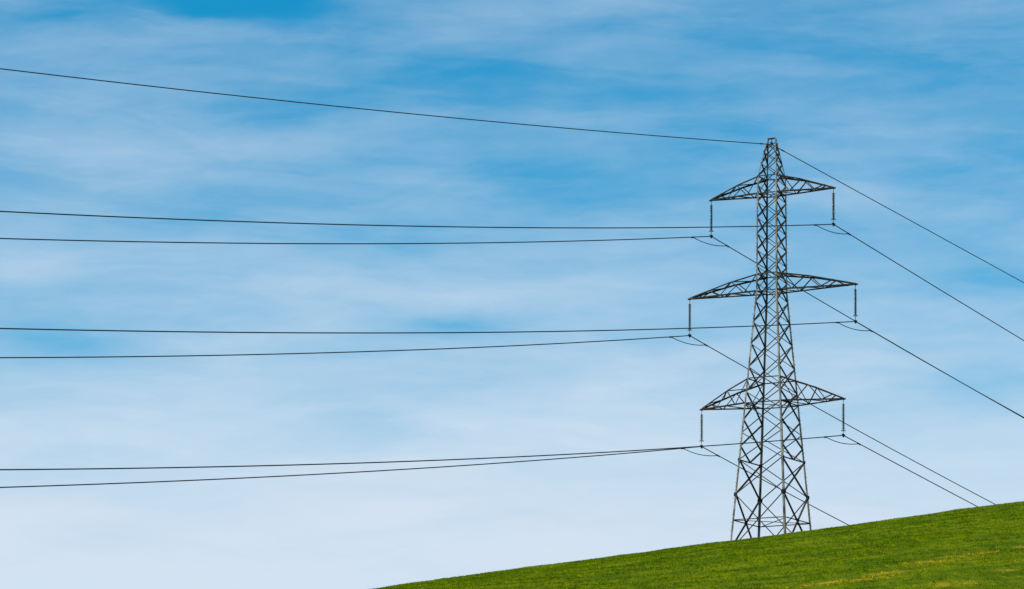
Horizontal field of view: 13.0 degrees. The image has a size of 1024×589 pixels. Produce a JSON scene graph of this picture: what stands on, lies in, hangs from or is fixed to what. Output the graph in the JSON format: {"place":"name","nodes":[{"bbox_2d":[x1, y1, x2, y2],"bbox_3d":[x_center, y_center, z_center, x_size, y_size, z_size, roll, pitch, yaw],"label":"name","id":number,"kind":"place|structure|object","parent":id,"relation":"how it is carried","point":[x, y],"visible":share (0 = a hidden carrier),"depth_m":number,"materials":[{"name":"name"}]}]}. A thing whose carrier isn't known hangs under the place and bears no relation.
{"place":"outdoors","nodes":[
{"label":"outdoors","id":0,"kind":"place"},
{"bbox_2d":[0,0,1023,588],"label":"sky","id":1,"kind":"structure","parent":0,"point":[916,107],"materials":[{"name":"blue"}]},
{"bbox_2d":[373,501,1023,588],"bbox_3d":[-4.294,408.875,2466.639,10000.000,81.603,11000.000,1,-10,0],"label":"hill","id":2,"kind":"structure","parent":0,"point":[955,584],"depth_m":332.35,"materials":[{"name":"green plant"}]},
{"bbox_2d":[688,137,857,540],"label":"transmission tower","id":3,"kind":"structure","parent":2,"relation":"on","point":[779,274],"depth_m":466.94,"materials":[{"name":"metal"}]},
{"bbox_2d":[0,68,1023,282],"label":"earth wire","id":4,"kind":"object","parent":3,"relation":"attached to","point":[487,121],"visible":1,"depth_m":415.42,"materials":[{"name":"metal"}]},
{"bbox_2d":[688,303,690,337],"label":"insulator string","id":5,"kind":"object","parent":3,"relation":"hanging from","point":[689,318],"visible":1,"depth_m":471.95,"materials":[{"name":"grey glass"}]},
{"bbox_2d":[0,335,995,504],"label":"power line","id":6,"kind":"object","parent":5,"relation":"hanging from","point":[475,347],"visible":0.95,"depth_m":430.36,"materials":[{"name":"metal"}]},
{"bbox_2d":[700,410,702,448],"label":"insulator string","id":7,"kind":"object","parent":3,"relation":"hanging from","point":[701,432],"visible":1,"depth_m":469.10,"materials":[{"name":"grey glass"}]},
{"bbox_2d":[0,447,847,524],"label":"power line","id":8,"kind":"object","parent":7,"relation":"hanging from","point":[400,469],"visible":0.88,"depth_m":414.17,"materials":[{"name":"metal"}]},
{"bbox_2d":[709,201,713,237],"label":"insulator string","id":9,"kind":"object","parent":3,"relation":"hanging from","point":[711,219],"visible":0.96,"depth_m":472.56,"materials":[{"name":"glass"}]},
{"bbox_2d":[0,236,1022,417],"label":"power line","id":10,"kind":"object","parent":9,"relation":"hanging from","point":[430,243],"visible":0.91,"depth_m":420.84,"materials":[{"name":"metal"}]},
{"bbox_2d":[831,189,835,225],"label":"insulator string","id":11,"kind":"object","parent":3,"relation":"hanging from","point":[833,205],"visible":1,"depth_m":465.61,"materials":[{"name":"grey glass"}]},
{"bbox_2d":[0,211,1023,340],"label":"power line","id":12,"kind":"object","parent":11,"relation":"hanging from","point":[495,227],"visible":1,"depth_m":400.50,"materials":[{"name":"metal"}]},
{"bbox_2d":[841,400,845,436],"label":"insulator string","id":13,"kind":"object","parent":3,"relation":"hanging from","point":[843,418],"visible":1,"depth_m":461.05,"materials":[{"name":"grey glass"}]},
{"bbox_2d":[0,435,977,506],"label":"power line","id":14,"kind":"object","parent":13,"relation":"hanging from","point":[475,458],"visible":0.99,"depth_m":393.57,"materials":[{"name":"metal"}]},
{"bbox_2d":[853,285,857,323],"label":"insulator string","id":15,"kind":"object","parent":3,"relation":"hanging from","point":[855,308],"visible":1,"depth_m":462.48,"materials":[{"name":"grey glass"}]},
{"bbox_2d":[0,321,1023,417],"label":"power line","id":16,"kind":"object","parent":15,"relation":"hanging from","point":[491,332],"visible":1,"depth_m":392.95,"materials":[{"name":"metal"}]}
]}

